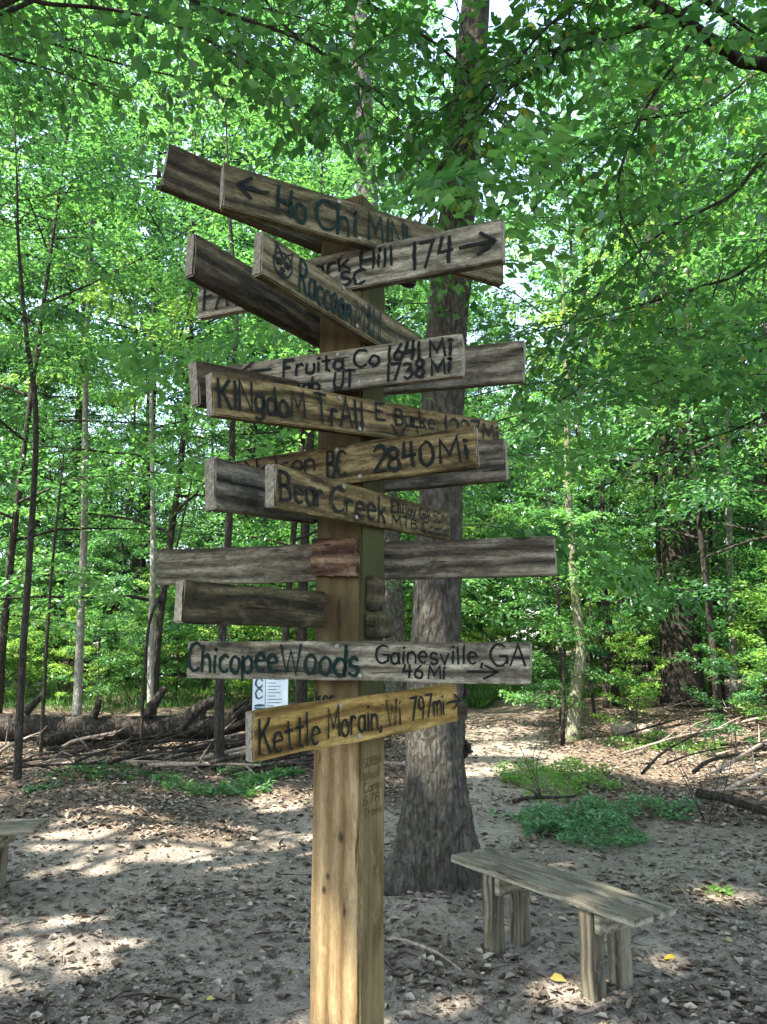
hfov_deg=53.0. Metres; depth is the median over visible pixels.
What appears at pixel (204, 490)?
understory sapling
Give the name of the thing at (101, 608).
shrub
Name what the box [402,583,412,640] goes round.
shrub
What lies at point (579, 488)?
forest tree
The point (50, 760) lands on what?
fallen branch
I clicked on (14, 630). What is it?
shrub
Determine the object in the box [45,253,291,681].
understory sapling
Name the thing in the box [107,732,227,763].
fallen branch
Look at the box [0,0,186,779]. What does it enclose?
dark sapling
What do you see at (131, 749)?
fallen branch
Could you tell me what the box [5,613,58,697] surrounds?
shrub
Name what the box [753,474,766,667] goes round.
understory sapling
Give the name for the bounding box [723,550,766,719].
shrub
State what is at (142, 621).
shrub
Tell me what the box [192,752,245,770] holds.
fallen branch
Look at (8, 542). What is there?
understory sapling
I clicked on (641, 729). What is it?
fallen branch
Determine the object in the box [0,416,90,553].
understory sapling
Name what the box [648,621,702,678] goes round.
shrub
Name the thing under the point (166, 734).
fallen branch
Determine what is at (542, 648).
shrub
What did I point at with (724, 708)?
fallen branch
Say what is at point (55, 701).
grass
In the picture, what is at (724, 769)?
fallen branch
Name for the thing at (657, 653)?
understory sapling
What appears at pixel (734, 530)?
understory sapling
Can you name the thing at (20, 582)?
shrub
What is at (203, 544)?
understory sapling
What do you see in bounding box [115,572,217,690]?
shrub
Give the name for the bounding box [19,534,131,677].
understory sapling
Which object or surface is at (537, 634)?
shrub
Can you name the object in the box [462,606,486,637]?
shrub
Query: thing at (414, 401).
understory sapling
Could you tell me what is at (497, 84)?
beech tree
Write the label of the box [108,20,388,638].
forest tree
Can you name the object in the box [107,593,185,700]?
shrub
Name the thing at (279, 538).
understory sapling
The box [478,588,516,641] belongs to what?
shrub
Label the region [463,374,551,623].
forest tree
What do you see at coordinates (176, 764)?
fallen branch
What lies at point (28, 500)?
forest tree
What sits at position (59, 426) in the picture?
understory sapling
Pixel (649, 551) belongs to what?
shrub
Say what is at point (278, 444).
understory sapling
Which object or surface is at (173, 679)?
shrub
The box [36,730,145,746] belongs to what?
fallen branch
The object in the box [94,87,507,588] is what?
understory sapling
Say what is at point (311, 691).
shrub
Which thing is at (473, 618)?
understory sapling
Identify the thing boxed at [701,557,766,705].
shrub
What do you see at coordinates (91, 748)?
fallen branch
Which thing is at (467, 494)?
understory sapling
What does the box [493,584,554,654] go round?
shrub
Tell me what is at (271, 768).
fallen branch
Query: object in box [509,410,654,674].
understory sapling
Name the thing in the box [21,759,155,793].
ground cover
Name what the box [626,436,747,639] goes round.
understory sapling
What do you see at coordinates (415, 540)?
understory sapling
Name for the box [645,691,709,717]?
fallen branch
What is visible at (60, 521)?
understory sapling
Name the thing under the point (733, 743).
fallen branch
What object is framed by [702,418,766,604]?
understory sapling
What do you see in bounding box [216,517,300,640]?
understory sapling
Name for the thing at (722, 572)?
understory sapling
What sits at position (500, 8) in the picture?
sky
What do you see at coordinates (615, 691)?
understory sapling
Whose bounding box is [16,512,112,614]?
understory sapling
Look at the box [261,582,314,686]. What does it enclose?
shrub
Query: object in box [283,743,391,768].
fallen branch
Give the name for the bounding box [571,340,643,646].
forest tree
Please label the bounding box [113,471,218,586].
understory sapling
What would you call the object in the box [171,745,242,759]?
fallen branch
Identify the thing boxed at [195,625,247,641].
shrub
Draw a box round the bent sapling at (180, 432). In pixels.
[138,387,264,764]
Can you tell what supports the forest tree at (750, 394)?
on the ground at (498, 828)
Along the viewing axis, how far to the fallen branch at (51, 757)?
8.88 m
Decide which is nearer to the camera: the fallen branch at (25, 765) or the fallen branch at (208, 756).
the fallen branch at (25, 765)
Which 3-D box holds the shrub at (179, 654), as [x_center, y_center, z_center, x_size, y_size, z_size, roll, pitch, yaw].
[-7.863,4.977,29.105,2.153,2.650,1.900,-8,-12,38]
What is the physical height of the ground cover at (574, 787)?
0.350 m
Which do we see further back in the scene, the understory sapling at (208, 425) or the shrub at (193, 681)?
the understory sapling at (208, 425)
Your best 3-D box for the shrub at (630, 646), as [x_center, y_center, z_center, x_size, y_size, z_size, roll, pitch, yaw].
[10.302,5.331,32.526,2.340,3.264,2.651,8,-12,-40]
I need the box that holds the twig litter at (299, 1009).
[0,742,766,1023]
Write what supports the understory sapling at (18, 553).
on the ground at (498, 828)
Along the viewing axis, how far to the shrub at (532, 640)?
23.28 m
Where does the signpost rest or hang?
on the ground at (498, 828)
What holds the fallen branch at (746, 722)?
on the fallen branch at (749, 720)
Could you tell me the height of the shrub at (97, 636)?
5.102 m
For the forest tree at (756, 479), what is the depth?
30.66 m
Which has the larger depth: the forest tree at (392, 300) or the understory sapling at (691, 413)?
the forest tree at (392, 300)
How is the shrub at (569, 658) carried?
on the ground at (498, 828)
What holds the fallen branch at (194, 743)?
on the ground at (498, 828)
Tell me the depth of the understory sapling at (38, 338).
12.91 m
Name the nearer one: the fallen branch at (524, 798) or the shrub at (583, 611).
the fallen branch at (524, 798)
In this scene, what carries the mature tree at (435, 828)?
on the ground at (498, 828)
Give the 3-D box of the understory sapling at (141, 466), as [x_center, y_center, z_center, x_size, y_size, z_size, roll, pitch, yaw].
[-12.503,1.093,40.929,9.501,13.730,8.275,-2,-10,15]
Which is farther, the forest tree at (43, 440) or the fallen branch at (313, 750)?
the forest tree at (43, 440)
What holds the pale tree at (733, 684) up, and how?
on the ground at (498, 828)
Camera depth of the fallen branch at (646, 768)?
8.56 m
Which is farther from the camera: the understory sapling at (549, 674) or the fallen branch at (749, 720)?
the understory sapling at (549, 674)
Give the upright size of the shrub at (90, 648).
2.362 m
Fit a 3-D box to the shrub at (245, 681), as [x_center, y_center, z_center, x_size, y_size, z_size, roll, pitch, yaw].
[-3.649,2.961,18.241,1.984,3.331,2.222,5,-11,-29]
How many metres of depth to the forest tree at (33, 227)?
24.60 m
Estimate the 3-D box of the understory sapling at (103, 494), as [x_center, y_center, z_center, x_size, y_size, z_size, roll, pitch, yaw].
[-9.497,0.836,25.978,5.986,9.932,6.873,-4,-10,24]
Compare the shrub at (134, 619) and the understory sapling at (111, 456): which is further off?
the understory sapling at (111, 456)
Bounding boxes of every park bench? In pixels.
[0,818,49,889]
[451,847,675,1002]
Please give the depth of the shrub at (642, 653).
35.21 m
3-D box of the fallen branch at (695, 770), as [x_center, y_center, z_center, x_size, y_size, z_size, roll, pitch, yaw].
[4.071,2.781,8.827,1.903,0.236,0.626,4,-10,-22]
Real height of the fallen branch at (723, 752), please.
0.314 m
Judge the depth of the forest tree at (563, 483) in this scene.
61.44 m
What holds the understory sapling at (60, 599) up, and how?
on the ground at (498, 828)
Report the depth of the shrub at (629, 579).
36.85 m
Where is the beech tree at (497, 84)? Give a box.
[370,0,766,520]
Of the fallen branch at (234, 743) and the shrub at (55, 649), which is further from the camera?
the shrub at (55, 649)
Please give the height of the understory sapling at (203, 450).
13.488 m
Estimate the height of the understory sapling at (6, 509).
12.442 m
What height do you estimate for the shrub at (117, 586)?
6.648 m
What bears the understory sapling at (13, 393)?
on the ground at (498, 828)
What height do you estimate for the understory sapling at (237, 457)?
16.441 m
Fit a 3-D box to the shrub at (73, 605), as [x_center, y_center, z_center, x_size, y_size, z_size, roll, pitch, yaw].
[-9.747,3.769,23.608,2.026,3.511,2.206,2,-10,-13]
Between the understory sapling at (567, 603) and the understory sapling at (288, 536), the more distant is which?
the understory sapling at (567, 603)
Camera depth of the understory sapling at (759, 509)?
14.02 m
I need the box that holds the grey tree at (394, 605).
[350,0,433,691]
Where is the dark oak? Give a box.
[487,0,766,707]
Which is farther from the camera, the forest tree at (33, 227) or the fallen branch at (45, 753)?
the forest tree at (33, 227)
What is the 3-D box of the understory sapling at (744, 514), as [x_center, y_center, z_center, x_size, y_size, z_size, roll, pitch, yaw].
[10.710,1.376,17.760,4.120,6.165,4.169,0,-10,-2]
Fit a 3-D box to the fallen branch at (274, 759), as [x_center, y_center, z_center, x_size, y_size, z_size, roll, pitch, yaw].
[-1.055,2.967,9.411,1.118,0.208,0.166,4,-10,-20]
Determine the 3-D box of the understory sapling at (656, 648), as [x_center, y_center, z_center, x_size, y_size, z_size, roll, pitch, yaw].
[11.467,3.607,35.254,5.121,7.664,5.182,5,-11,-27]
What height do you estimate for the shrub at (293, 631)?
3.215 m
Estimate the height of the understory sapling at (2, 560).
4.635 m
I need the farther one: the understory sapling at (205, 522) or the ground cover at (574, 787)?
the understory sapling at (205, 522)
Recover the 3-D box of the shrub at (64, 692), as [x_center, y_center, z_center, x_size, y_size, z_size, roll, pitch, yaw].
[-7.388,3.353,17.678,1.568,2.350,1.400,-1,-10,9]
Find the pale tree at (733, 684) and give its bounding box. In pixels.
[596,201,766,708]
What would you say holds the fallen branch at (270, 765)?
on the ground at (498, 828)
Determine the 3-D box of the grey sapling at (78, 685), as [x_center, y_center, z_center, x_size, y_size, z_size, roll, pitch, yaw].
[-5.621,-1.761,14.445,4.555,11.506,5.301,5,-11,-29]
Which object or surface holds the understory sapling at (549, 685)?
on the ground at (498, 828)
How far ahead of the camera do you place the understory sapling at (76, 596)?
13.96 m
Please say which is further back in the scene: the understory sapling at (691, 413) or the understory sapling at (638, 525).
the understory sapling at (638, 525)
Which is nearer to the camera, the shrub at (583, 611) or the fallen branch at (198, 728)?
the fallen branch at (198, 728)
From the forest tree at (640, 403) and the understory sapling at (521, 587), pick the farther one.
the forest tree at (640, 403)
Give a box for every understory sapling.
[0,0,311,713]
[0,0,505,715]
[0,10,134,648]
[0,193,297,687]
[0,230,116,646]
[0,331,66,640]
[0,345,102,654]
[0,352,210,670]
[0,367,148,683]
[0,370,44,636]
[0,372,110,598]
[0,390,136,574]
[0,395,169,683]
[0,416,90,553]
[0,433,66,631]
[0,459,93,610]
[0,500,69,595]
[0,504,56,638]
[0,540,70,682]
[0,555,25,593]
[8,467,77,550]
[9,321,219,667]
[11,551,36,661]
[16,411,215,682]
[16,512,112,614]
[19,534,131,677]
[26,389,197,578]
[26,460,164,610]
[32,0,625,646]
[37,297,271,616]
[44,380,183,656]
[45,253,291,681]
[62,531,170,675]
[69,521,197,690]
[75,400,238,627]
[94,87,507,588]
[102,542,182,652]
[108,502,191,645]
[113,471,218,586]
[136,455,276,636]
[138,314,318,639]
[146,408,227,585]
[149,354,300,548]
[154,541,252,690]
[156,421,276,639]
[159,122,558,639]
[166,424,277,634]
[172,472,241,628]
[198,430,298,640]
[210,522,315,641]
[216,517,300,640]
[239,331,464,540]
[241,533,312,640]
[260,445,415,545]
[264,395,463,639]
[275,441,418,602]
[280,523,316,631]
[398,495,480,640]
[399,7,766,706]
[400,397,533,641]
[404,388,551,600]
[404,394,524,597]
[406,403,561,640]
[460,349,653,673]
[461,401,600,640]
[461,433,642,669]
[461,465,655,744]
[461,512,523,632]
[461,580,503,641]
[469,487,655,726]
[469,502,629,709]
[470,433,570,646]
[477,0,766,722]
[490,48,766,664]
[495,381,650,673]
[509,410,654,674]
[510,405,656,671]
[517,34,766,626]
[519,39,766,646]
[519,490,692,717]
[523,454,648,608]
[541,192,766,702]
[584,407,706,670]
[584,507,659,668]
[593,484,653,662]
[599,427,766,635]
[599,474,742,605]
[606,365,760,617]
[616,556,659,672]
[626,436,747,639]
[629,181,766,580]
[654,492,766,678]
[663,110,766,435]
[696,442,766,624]
[697,435,765,593]
[697,504,766,675]
[697,517,746,626]
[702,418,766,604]
[702,517,754,663]
[718,502,766,689]
[720,410,766,463]
[720,448,766,552]
[727,507,766,620]
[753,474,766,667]
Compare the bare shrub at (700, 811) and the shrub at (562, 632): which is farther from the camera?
the shrub at (562, 632)
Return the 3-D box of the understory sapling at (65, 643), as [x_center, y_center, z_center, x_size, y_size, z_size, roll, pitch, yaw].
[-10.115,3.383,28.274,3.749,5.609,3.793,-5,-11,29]
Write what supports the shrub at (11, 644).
on the ground at (498, 828)
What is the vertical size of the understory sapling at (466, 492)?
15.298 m
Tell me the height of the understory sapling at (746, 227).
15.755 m
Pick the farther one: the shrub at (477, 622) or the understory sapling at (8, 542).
the understory sapling at (8, 542)
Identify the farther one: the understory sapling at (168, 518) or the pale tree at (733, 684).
the understory sapling at (168, 518)
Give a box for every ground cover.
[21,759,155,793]
[120,761,305,798]
[486,790,704,850]
[492,755,626,802]
[597,734,747,759]
[695,883,736,896]
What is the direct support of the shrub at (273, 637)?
on the ground at (498, 828)
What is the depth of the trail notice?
9.81 m
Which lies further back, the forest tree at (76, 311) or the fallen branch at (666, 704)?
the forest tree at (76, 311)
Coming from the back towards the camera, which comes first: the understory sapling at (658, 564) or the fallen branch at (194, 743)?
the understory sapling at (658, 564)
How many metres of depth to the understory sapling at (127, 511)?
23.93 m
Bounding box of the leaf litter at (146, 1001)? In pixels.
[0,709,766,1023]
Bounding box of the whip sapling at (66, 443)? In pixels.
[0,403,161,756]
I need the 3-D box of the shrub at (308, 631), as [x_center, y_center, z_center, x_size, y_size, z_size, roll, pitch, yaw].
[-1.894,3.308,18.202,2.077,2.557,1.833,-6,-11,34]
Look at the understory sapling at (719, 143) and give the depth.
6.36 m
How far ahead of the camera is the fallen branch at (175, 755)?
10.12 m
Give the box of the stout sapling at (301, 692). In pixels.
[175,195,426,703]
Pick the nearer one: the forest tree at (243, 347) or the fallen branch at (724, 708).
the fallen branch at (724, 708)
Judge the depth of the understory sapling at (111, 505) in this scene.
42.02 m
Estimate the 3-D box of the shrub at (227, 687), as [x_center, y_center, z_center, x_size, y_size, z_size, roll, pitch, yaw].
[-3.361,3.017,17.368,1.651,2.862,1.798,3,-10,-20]
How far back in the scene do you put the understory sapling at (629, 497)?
21.24 m
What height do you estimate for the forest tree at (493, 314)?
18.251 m
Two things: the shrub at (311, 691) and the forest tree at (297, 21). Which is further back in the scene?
the forest tree at (297, 21)
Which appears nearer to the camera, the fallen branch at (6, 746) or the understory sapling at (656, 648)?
the fallen branch at (6, 746)
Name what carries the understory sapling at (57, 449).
on the ground at (498, 828)
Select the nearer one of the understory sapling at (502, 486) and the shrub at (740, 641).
the shrub at (740, 641)
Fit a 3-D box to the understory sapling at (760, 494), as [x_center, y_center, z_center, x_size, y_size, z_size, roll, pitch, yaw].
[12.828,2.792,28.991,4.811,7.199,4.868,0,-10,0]
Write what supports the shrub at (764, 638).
on the ground at (498, 828)
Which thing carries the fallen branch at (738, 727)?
on the ground at (498, 828)
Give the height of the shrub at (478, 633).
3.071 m
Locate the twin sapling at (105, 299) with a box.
[0,252,254,715]
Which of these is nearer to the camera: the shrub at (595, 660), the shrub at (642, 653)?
the shrub at (595, 660)
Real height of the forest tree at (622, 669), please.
23.914 m
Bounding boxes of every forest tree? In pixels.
[0,0,166,378]
[0,0,243,679]
[0,0,338,680]
[0,13,185,396]
[0,153,162,662]
[0,201,57,432]
[0,360,129,656]
[0,363,58,521]
[1,426,64,573]
[81,0,438,680]
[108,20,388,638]
[123,403,240,655]
[176,152,317,587]
[183,317,317,640]
[206,254,310,460]
[221,1,535,403]
[387,280,551,539]
[424,0,766,560]
[462,286,564,641]
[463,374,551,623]
[484,183,757,673]
[514,367,624,655]
[532,2,766,679]
[534,425,630,641]
[538,121,757,460]
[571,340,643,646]
[585,279,753,486]
[622,159,766,661]
[680,17,766,392]
[707,173,766,499]
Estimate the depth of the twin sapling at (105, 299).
13.29 m
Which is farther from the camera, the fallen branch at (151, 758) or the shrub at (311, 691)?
the shrub at (311, 691)
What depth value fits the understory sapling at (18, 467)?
28.09 m
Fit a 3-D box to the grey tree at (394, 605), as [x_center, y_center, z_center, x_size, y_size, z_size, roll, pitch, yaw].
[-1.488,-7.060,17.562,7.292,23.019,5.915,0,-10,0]
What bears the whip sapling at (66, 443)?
on the ground at (498, 828)
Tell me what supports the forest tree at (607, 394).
on the ground at (498, 828)
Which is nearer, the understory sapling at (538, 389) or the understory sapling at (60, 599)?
the understory sapling at (60, 599)
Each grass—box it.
[3,679,384,714]
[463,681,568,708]
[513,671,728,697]
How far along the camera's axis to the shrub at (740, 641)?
13.44 m
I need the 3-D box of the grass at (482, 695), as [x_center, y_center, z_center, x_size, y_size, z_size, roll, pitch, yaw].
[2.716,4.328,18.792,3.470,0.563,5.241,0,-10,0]
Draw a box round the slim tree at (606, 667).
[503,247,753,708]
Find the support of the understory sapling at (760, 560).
on the ground at (498, 828)
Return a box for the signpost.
[156,144,557,1023]
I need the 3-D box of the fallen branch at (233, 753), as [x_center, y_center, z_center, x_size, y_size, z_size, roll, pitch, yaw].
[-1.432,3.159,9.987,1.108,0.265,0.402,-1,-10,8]
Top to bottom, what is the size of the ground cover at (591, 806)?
0.317 m
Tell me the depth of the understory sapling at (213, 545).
20.60 m
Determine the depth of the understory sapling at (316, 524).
23.11 m
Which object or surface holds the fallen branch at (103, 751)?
on the ground at (498, 828)
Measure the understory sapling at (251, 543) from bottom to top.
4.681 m
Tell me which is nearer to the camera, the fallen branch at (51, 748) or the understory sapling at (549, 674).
the fallen branch at (51, 748)
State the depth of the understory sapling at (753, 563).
14.50 m
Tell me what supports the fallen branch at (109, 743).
on the ground at (498, 828)
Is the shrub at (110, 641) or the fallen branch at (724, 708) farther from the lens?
the shrub at (110, 641)
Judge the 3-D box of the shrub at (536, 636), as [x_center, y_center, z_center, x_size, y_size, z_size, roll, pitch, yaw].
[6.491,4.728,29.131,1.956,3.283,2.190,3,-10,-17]
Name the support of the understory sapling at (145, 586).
on the ground at (498, 828)
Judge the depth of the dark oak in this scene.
16.36 m
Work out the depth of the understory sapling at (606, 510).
35.40 m
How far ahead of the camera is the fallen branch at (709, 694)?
14.83 m
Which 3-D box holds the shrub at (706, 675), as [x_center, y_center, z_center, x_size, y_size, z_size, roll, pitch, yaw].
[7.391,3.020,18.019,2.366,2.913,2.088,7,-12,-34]
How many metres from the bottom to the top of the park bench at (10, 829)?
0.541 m
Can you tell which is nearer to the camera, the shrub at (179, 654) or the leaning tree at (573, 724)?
the leaning tree at (573, 724)
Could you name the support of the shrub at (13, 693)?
on the ground at (498, 828)
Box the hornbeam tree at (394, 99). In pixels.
[0,0,633,252]
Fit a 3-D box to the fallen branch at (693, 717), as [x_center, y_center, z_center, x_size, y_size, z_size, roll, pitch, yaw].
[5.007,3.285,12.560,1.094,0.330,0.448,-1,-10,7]
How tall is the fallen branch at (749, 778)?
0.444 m
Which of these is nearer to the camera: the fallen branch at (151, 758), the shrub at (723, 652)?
the fallen branch at (151, 758)
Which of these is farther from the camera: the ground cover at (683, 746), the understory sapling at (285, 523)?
the understory sapling at (285, 523)
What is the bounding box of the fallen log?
[0,686,252,750]
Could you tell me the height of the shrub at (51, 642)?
3.983 m
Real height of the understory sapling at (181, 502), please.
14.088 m
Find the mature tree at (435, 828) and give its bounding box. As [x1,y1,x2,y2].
[87,0,766,895]
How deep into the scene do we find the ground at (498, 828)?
5.18 m
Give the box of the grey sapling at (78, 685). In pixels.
[0,145,221,714]
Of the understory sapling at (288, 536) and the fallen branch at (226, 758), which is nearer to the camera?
the fallen branch at (226, 758)
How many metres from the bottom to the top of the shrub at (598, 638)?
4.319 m
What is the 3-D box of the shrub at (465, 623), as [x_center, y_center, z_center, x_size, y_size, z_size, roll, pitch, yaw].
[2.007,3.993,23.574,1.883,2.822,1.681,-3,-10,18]
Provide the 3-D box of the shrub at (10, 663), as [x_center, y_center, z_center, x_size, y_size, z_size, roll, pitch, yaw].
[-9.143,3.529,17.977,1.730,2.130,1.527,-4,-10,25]
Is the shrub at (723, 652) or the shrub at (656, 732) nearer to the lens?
the shrub at (656, 732)
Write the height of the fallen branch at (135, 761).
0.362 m
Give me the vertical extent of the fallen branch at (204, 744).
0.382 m
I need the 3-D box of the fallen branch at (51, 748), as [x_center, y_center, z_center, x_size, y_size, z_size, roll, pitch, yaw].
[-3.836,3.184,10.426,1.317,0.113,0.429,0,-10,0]
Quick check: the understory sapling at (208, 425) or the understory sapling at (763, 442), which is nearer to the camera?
the understory sapling at (763, 442)
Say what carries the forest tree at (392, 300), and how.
on the ground at (498, 828)
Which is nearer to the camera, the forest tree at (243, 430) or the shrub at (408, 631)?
the shrub at (408, 631)
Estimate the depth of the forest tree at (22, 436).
59.16 m
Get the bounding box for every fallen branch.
[0,724,46,754]
[0,742,116,767]
[3,754,119,770]
[23,726,132,741]
[28,734,92,758]
[31,736,132,764]
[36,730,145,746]
[40,746,106,761]
[46,744,138,751]
[52,735,181,763]
[55,731,141,758]
[60,725,127,750]
[73,723,205,749]
[74,736,149,762]
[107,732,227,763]
[120,694,233,742]
[128,706,234,759]
[128,717,213,754]
[129,743,175,763]
[134,753,183,760]
[142,733,233,763]
[148,743,261,779]
[152,740,245,762]
[170,734,245,758]
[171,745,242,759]
[191,738,240,748]
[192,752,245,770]
[194,718,245,745]
[196,746,245,760]
[225,734,245,748]
[228,751,305,755]
[229,755,313,773]
[252,754,313,763]
[252,760,310,772]
[272,735,390,758]
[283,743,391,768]
[287,754,389,766]
[305,761,404,765]
[386,936,461,970]
[512,788,575,803]
[610,720,675,742]
[620,716,742,754]
[625,699,698,734]
[640,710,711,774]
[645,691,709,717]
[651,696,723,707]
[658,727,711,744]
[661,703,726,722]
[662,721,766,765]
[673,685,766,701]
[682,759,766,781]
[692,716,766,743]
[692,744,766,773]
[695,788,766,815]
[696,699,760,719]
[697,718,766,735]
[709,786,766,791]
[716,724,766,771]
[716,745,753,754]
[720,741,761,745]
[723,742,766,792]
[733,716,766,724]
[739,705,766,741]
[745,701,765,723]
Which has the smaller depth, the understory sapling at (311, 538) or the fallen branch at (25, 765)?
the fallen branch at (25, 765)
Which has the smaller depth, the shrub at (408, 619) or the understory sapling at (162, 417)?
the shrub at (408, 619)
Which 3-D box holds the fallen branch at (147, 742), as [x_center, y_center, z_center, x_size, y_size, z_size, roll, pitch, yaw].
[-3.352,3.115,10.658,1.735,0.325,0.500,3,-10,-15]
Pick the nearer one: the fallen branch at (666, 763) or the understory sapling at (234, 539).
the fallen branch at (666, 763)
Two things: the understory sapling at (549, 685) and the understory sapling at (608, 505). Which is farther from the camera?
the understory sapling at (608, 505)
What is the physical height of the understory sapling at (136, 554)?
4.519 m
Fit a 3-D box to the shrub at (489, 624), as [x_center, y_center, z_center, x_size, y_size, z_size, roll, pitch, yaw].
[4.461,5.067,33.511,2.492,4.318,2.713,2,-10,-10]
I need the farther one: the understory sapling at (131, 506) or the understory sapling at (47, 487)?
the understory sapling at (47, 487)
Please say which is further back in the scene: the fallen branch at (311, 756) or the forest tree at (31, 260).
the forest tree at (31, 260)
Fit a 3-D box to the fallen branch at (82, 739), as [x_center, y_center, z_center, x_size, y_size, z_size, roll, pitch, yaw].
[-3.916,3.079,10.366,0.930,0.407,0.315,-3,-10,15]
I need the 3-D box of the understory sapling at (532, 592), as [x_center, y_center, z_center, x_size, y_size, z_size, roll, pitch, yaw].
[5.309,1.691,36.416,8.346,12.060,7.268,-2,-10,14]
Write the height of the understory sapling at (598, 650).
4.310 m
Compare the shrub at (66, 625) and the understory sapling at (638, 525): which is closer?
the shrub at (66, 625)
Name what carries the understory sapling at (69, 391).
on the ground at (498, 828)
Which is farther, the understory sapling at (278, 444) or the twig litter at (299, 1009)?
the understory sapling at (278, 444)
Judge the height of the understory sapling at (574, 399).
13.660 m
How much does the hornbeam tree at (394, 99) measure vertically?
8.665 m
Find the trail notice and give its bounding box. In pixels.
[252,679,287,758]
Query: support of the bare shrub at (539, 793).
on the ground at (498, 828)
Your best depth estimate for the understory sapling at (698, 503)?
13.10 m
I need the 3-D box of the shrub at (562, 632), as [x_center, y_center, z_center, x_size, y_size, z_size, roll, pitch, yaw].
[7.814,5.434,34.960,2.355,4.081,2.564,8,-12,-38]
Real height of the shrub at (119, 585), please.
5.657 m
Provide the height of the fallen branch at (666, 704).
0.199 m
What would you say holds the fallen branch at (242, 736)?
on the ground at (498, 828)
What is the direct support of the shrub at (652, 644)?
on the ground at (498, 828)
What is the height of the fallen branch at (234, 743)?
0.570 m
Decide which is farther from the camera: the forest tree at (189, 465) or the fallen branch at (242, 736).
the forest tree at (189, 465)
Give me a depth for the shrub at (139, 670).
17.18 m
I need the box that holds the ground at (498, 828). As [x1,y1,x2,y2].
[0,644,766,1023]
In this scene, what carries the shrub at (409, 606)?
on the ground at (498, 828)
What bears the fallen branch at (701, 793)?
on the ground at (498, 828)
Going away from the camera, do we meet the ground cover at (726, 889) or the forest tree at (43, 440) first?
the ground cover at (726, 889)
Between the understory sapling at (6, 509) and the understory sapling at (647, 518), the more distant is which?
the understory sapling at (647, 518)
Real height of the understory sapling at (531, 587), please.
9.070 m
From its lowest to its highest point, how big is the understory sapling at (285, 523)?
15.196 m
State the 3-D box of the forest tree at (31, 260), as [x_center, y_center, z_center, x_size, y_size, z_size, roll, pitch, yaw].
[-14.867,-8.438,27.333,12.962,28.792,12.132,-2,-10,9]
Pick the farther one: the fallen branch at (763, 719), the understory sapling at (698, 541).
the understory sapling at (698, 541)
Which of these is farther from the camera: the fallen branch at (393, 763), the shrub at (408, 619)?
the shrub at (408, 619)
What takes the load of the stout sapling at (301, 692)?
on the ground at (498, 828)
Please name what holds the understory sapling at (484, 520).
on the ground at (498, 828)
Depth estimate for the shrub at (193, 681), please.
17.27 m
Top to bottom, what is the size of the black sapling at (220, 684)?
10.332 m
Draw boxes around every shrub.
[0,594,36,694]
[0,601,33,698]
[0,620,32,691]
[1,572,54,687]
[3,555,104,692]
[5,587,52,697]
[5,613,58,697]
[14,607,103,705]
[29,579,99,686]
[35,565,114,664]
[38,604,75,682]
[47,587,141,697]
[48,610,129,695]
[60,587,118,663]
[64,539,144,649]
[72,585,115,648]
[93,590,164,684]
[95,569,190,703]
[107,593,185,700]
[109,545,149,656]
[109,560,183,660]
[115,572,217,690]
[129,585,201,685]
[132,602,208,701]
[138,586,234,685]
[162,624,193,675]
[165,537,207,656]
[180,584,266,693]
[180,584,281,698]
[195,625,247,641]
[204,625,260,695]
[259,626,280,639]
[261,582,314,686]
[267,582,315,685]
[271,627,314,689]
[307,628,314,699]
[384,593,412,691]
[384,602,411,640]
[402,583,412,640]
[405,622,411,641]
[460,584,515,641]
[460,595,491,641]
[460,597,481,641]
[461,588,501,641]
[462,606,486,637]
[466,614,509,641]
[469,582,516,640]
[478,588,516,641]
[486,580,542,673]
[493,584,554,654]
[494,608,551,668]
[506,721,561,794]
[509,577,594,670]
[510,601,566,663]
[531,593,575,670]
[539,560,616,673]
[543,575,602,664]
[550,588,574,651]
[557,599,602,666]
[570,568,641,668]
[588,615,669,744]
[597,607,655,669]
[615,546,702,697]
[620,553,658,669]
[620,609,659,669]
[631,625,659,671]
[634,615,659,668]
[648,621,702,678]
[657,722,737,822]
[670,617,766,761]
[695,580,766,715]
[698,587,751,698]
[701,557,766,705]
[701,591,728,684]
[703,545,766,691]
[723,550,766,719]
[726,579,766,667]
[749,609,766,703]
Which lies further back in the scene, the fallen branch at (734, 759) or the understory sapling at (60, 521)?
the understory sapling at (60, 521)
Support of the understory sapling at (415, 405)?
on the ground at (498, 828)
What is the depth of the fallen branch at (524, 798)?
7.64 m
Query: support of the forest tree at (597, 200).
on the ground at (498, 828)
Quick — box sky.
[0,0,766,643]
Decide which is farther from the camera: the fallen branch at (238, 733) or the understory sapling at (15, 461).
the understory sapling at (15, 461)
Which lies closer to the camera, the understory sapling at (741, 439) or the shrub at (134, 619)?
the shrub at (134, 619)
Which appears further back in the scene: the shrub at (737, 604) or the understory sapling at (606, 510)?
the understory sapling at (606, 510)
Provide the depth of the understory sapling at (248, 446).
27.51 m
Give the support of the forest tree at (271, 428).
on the ground at (498, 828)
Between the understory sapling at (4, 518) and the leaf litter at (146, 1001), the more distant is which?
the understory sapling at (4, 518)
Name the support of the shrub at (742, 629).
on the ground at (498, 828)
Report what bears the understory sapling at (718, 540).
on the ground at (498, 828)
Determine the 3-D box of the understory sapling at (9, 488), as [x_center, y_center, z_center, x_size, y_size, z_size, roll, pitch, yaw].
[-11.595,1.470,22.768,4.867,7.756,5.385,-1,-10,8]
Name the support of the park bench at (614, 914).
on the ground at (498, 828)
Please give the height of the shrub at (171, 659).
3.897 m
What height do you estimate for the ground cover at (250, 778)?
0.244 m
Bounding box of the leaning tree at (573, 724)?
[462,218,655,740]
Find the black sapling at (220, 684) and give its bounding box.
[68,0,392,771]

